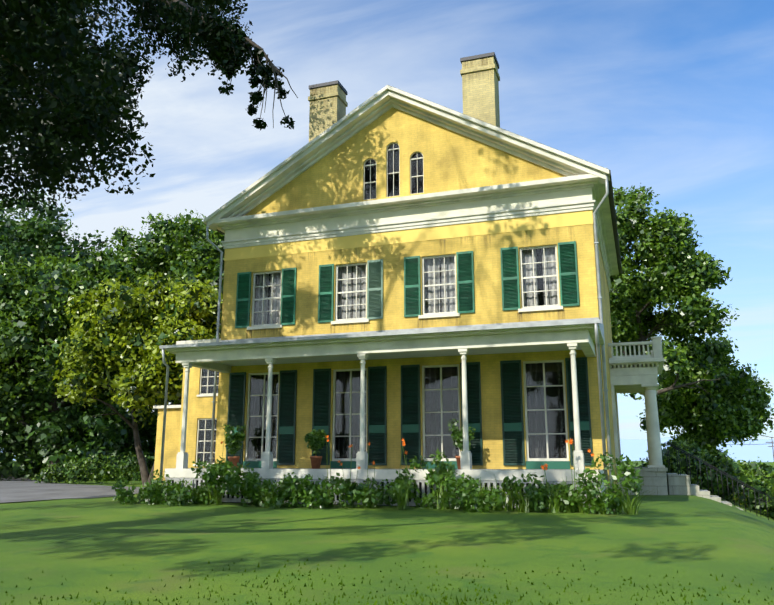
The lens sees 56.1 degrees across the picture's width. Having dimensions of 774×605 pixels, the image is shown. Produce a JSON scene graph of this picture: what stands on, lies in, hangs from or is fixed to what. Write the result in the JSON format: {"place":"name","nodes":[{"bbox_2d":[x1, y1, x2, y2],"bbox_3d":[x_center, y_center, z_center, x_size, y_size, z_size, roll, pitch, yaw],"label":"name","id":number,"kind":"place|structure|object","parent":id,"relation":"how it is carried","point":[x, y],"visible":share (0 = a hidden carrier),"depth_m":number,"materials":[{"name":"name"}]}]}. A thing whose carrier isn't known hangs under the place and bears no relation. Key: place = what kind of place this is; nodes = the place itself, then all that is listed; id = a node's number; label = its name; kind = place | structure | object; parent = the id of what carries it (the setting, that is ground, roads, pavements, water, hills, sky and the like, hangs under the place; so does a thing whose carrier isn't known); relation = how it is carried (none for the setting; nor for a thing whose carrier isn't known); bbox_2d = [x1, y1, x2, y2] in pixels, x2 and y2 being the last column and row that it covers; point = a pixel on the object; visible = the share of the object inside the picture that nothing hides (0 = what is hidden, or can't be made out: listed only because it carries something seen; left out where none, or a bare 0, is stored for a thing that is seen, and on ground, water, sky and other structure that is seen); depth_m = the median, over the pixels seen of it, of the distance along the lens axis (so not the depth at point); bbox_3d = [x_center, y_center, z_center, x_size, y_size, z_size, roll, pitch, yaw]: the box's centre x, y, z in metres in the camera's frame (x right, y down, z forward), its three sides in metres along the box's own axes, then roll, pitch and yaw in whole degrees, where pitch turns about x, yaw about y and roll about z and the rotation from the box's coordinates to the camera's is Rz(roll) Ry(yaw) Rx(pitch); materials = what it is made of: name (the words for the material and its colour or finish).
{"place":"outdoors","nodes":[
{"label":"outdoors","id":0,"kind":"place"},
{"bbox_2d":[0,475,143,502],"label":"driveway","id":1,"kind":"structure","parent":0,"point":[16,490],"depth_m":27.74,"materials":[{"name":"grey asphalt"}]},
{"bbox_2d":[0,361,153,480],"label":"woods leaves","id":2,"kind":"object","parent":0,"point":[69,417],"visible":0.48,"depth_m":43.28,"materials":[{"name":"green plant"}]},
{"bbox_2d":[0,394,157,474],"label":"tree","id":3,"kind":"object","parent":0,"point":[127,443],"visible":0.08,"depth_m":52.77,"materials":[{"name":"green plant"}]},
{"bbox_2d":[0,390,157,470],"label":"woods leaves","id":4,"kind":"object","parent":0,"point":[152,425],"visible":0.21,"depth_m":53.04,"materials":[{"name":"green plant"}]},
{"bbox_2d":[168,480,586,508],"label":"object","id":5,"kind":"object","parent":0,"point":[420,489],"depth_m":18.40,"materials":[{"name":"plant"}]},
{"bbox_2d":[0,461,773,604],"bbox_3d":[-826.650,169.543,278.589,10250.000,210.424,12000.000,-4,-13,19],"label":"lawn","id":6,"kind":"structure","parent":0,"point":[86,548],"depth_m":10.45,"materials":[{"name":"green plant"}]},
{"bbox_2d":[0,448,106,478],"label":"bush leaves","id":7,"kind":"object","parent":6,"relation":"on","point":[31,464],"visible":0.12,"depth_m":47.20,"materials":[{"name":"green plant"}]},
{"bbox_2d":[0,278,109,479],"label":"tree trunk","id":8,"kind":"object","parent":6,"relation":"on","point":[54,404],"visible":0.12,"depth_m":44.65,"materials":[{"name":"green plant"}]},
{"bbox_2d":[0,244,159,427],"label":"big tree leaves","id":9,"kind":"object","parent":8,"relation":"attached to","point":[33,361],"visible":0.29,"depth_m":42.62,"materials":[{"name":"green plant"}]},
{"bbox_2d":[31,454,154,484],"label":"bush leaves","id":10,"kind":"object","parent":6,"relation":"on","point":[71,463],"visible":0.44,"depth_m":36.31,"materials":[{"name":"green plant"}]},
{"bbox_2d":[52,269,222,485],"bbox_3d":[-10.827,3.543,34.475,9.590,10.750,8.924,-4,-13,19],"label":"lit tree","id":11,"kind":"object","parent":6,"relation":"on","point":[119,385],"depth_m":32.07,"materials":[{"name":"green plant"}]},
{"bbox_2d":[60,274,221,417],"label":"tree leaves","id":12,"kind":"object","parent":11,"relation":"attached to","point":[127,298],"visible":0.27,"depth_m":32.00,"materials":[{"name":"green plant"}]},
{"bbox_2d":[1,0,297,139],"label":"overhanging tree","id":13,"kind":"object","parent":6,"relation":"on","point":[268,61],"visible":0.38,"depth_m":9.49,"materials":[{"name":"green plant"}]},
{"bbox_2d":[0,0,295,212],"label":"tree leaves","id":14,"kind":"object","parent":13,"relation":"on","point":[89,88],"visible":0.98,"depth_m":11.52,"materials":[{"name":"green plant"}]},
{"bbox_2d":[153,367,217,480],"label":"wing walls","id":15,"kind":"structure","parent":6,"relation":"on","point":[200,407],"depth_m":29.74,"materials":[{"name":"yellow paint"}]},
{"bbox_2d":[153,338,220,465],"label":"wing trim","id":16,"kind":"structure","parent":15,"relation":"attached to","point":[201,377],"depth_m":29.51,"materials":[{"name":"white wood"}]},
{"bbox_2d":[198,369,218,462],"bbox_3d":[-6.166,4.295,28.939,3.100,4.200,0.001,-4,-13,19],"label":"wing glass","id":17,"kind":"object","parent":15,"relation":"attached to","point":[206,423],"depth_m":29.18,"materials":[{"name":"black glass"}]},
{"bbox_2d":[198,369,218,462],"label":"window frames","id":18,"kind":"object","parent":15,"relation":"attached to","point":[208,426],"depth_m":29.96,"materials":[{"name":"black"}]},
{"bbox_2d":[112,448,643,513],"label":"shrubs","id":19,"kind":"object","parent":6,"relation":"on","point":[293,489],"visible":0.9,"depth_m":17.78,"materials":[{"name":"green plant"}]},
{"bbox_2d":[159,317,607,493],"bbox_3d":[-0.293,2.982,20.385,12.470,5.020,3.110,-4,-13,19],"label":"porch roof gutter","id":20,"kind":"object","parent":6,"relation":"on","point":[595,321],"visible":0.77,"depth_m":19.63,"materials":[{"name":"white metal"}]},
{"bbox_2d":[165,478,599,508],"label":"porch skirt slats","id":21,"kind":"object","parent":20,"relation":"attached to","point":[235,499],"visible":0.23,"depth_m":18.68,"materials":[{"name":"white wood"}]},
{"bbox_2d":[145,440,655,514],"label":"flowering plants","id":22,"kind":"object","parent":6,"relation":"on","point":[523,505],"visible":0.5,"depth_m":16.66,"materials":[{"name":"green plant"}]},
{"bbox_2d":[215,223,616,491],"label":"house walls","id":23,"kind":"structure","parent":6,"relation":"on","point":[485,249],"depth_m":22.15,"materials":[{"name":"yellow paint"}]},
{"bbox_2d":[164,324,605,502],"bbox_3d":[-0.280,3.333,20.348,12.390,4.380,3.030,-4,-13,19],"label":"porch","id":24,"kind":"object","parent":23,"relation":"attached to","point":[571,337],"visible":0.83,"depth_m":19.14,"materials":[{"name":"white wood"}]},
{"bbox_2d":[247,306,562,329],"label":"window sills","id":25,"kind":"structure","parent":23,"relation":"attached to","point":[419,317],"depth_m":22.01,"materials":[{"name":"white wood"}]},
{"bbox_2d":[255,248,557,324],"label":"window curtains","id":26,"kind":"object","parent":23,"relation":"attached to","point":[528,301],"depth_m":22.60,"materials":[{"name":"fabric"}]},
{"bbox_2d":[243,461,569,468],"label":"panels below windows","id":27,"kind":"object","parent":23,"relation":"attached to","point":[529,464],"depth_m":21.03,"materials":[{"name":"wood"}]},
{"bbox_2d":[245,143,568,460],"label":"window frames","id":28,"kind":"structure","parent":23,"relation":"attached to","point":[423,367],"depth_m":22.27,"materials":[{"name":"white wood"}]},
{"bbox_2d":[235,241,579,328],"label":"shutters","id":29,"kind":"object","parent":28,"relation":"attached to","point":[568,274],"visible":1,"depth_m":22.42,"materials":[{"name":"green wood"}]},
{"bbox_2d":[248,145,566,458],"bbox_3d":[0.252,-0.286,22.709,9.990,10.102,0.021,-4,-13,19],"label":"window glass","id":30,"kind":"object","parent":28,"relation":"in","point":[427,370],"visible":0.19,"depth_m":22.27,"materials":[{"name":"glass"}]},
{"bbox_2d":[249,362,566,458],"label":"window curtains","id":31,"kind":"object","parent":23,"relation":"attached to","point":[558,378],"depth_m":21.84,"materials":[{"name":"white fabric"}]},
{"bbox_2d":[246,57,571,335],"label":"grime streaks","id":32,"kind":"object","parent":23,"relation":"attached to","point":[519,313],"visible":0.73,"depth_m":23.68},
{"bbox_2d":[224,187,593,240],"bbox_3d":[1.991,-1.614,28.219,12.260,0.420,11.060,-4,-13,19],"label":"frieze","id":33,"kind":"object","parent":23,"relation":"attached to","point":[541,199],"visible":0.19,"depth_m":22.87,"materials":[{"name":"white wood"}]},
{"bbox_2d":[226,357,592,465],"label":"shutters","id":34,"kind":"object","parent":23,"relation":"attached to","point":[512,415],"visible":0.88,"depth_m":21.67,"materials":[{"name":"green paint"}]},
{"bbox_2d":[206,174,613,488],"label":"downspouts","id":35,"kind":"object","parent":23,"relation":"attached to","point":[596,243],"visible":0.75,"depth_m":20.70,"materials":[{"name":"metal"}]},
{"bbox_2d":[213,174,618,291],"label":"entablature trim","id":36,"kind":"structure","parent":23,"relation":"attached to","point":[605,234],"depth_m":22.90,"materials":[{"name":"white wood"}]},
{"bbox_2d":[203,85,609,230],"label":"raking cornice","id":37,"kind":"structure","parent":36,"relation":"on","point":[363,115],"depth_m":23.63,"materials":[{"name":"white wood"}]},
{"bbox_2d":[224,210,592,260],"bbox_3d":[0.190,-2.058,22.991,12.224,0.420,0.012,-4,-13,19],"label":"stucco band","id":38,"kind":"object","parent":36,"relation":"attached to","point":[475,228],"visible":1,"depth_m":22.74,"materials":[{"name":"yellow paint"}]},
{"bbox_2d":[203,85,621,273],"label":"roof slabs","id":39,"kind":"structure","parent":36,"relation":"on","point":[420,168],"depth_m":28.11,"materials":[{"name":"grey"}]},
{"bbox_2d":[308,52,499,141],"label":"chimneys","id":40,"kind":"object","parent":39,"relation":"on","point":[480,100],"visible":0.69,"depth_m":23.79,"materials":[{"name":"brick"}]},
{"bbox_2d":[609,183,739,449],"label":"tree","id":41,"kind":"object","parent":6,"relation":"on","point":[688,330],"depth_m":45.83,"materials":[{"name":"green plant"}]},
{"bbox_2d":[608,336,742,509],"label":"portico","id":42,"kind":"structure","parent":6,"relation":"on","point":[634,373],"depth_m":25.10,"materials":[{"name":"white stone"}]},
{"bbox_2d":[634,436,773,519],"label":"bush leaves","id":43,"kind":"object","parent":6,"relation":"on","point":[730,469],"visible":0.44,"depth_m":29.66,"materials":[{"name":"green plant"}]},
{"bbox_2d":[637,334,773,458],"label":"tree leaves","id":44,"kind":"object","parent":6,"relation":"on","point":[700,424],"depth_m":52.14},
{"bbox_2d":[666,442,769,519],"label":"step railings","id":45,"kind":"object","parent":6,"relation":"on","point":[753,489],"visible":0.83,"depth_m":25.04,"materials":[{"name":"black metal"}]},
{"bbox_2d":[692,471,765,513],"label":"plants","id":46,"kind":"object","parent":6,"relation":"on","point":[734,496],"depth_m":36.99,"materials":[{"name":"green plant"}]},
{"bbox_2d":[692,467,773,506],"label":"bush leaves","id":47,"kind":"object","parent":6,"relation":"on","point":[734,497],"depth_m":35.49,"materials":[{"name":"green plant"}]},
{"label":"big tree wood","id":48,"kind":"object","parent":6,"relation":"on","visible":0},
{"bbox_2d":[109,209,224,328],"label":"tree leaves","id":49,"kind":"object","parent":48,"relation":"on","point":[177,234],"visible":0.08,"depth_m":49.56,"materials":[{"name":"green plant"}]},
{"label":"big tree wood","id":50,"kind":"object","parent":6,"relation":"on","visible":0},
{"bbox_2d":[0,188,113,345],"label":"tree foliage","id":51,"kind":"object","parent":50,"relation":"attached to","point":[34,215],"visible":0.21,"depth_m":51.54,"materials":[{"name":"green plant"}]},
{"bbox_2d":[0,0,773,438],"label":"sky","id":52,"kind":"structure","parent":0,"point":[675,98],"materials":[{"name":"blue"}]},
{"bbox_2d":[1,436,773,461],"bbox_3d":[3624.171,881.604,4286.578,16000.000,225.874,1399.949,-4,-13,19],"label":"sea","id":53,"kind":"structure","parent":0,"point":[634,449],"depth_m":4699.49,"materials":[{"name":"blue liquid"}]},
{"bbox_2d":[194,468,602,469],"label":"porch floor","id":54,"kind":"structure","parent":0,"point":[426,469],"depth_m":19.55,"materials":[{"name":"grey wood"}]},
{"bbox_2d":[228,456,460,468],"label":"flower pots","id":55,"kind":"object","parent":54,"relation":"on","point":[315,462],"visible":0.77,"depth_m":21.35,"materials":[{"name":"ceramic"}]},
{"bbox_2d":[215,344,581,365],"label":"porch ceiling","id":56,"kind":"structure","parent":0,"point":[422,354],"depth_m":21.52,"materials":[{"name":"white wood"}]},
{"bbox_2d":[244,108,566,215],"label":"gable wall","id":57,"kind":"structure","parent":0,"point":[452,160],"depth_m":23.53,"materials":[{"name":"yellow paint"}]},
{"bbox_2d":[220,435,593,469],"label":"bed flowers","id":58,"kind":"object","parent":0,"point":[541,466],"visible":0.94,"depth_m":17.51,"materials":[{"name":"plant"}]},
{"bbox_2d":[248,249,566,458],"bbox_3d":[0.429,1.768,22.864,12.100,7.950,1.050,-4,-13,19],"label":"house interior","id":59,"kind":"object","parent":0,"point":[553,453],"depth_m":22.53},
{"bbox_2d":[727,407,773,444],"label":"utility wires","id":60,"kind":"object","parent":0,"point":[752,444],"visible":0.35,"depth_m":83.74,"materials":[{"name":"black metal"}]}
]}

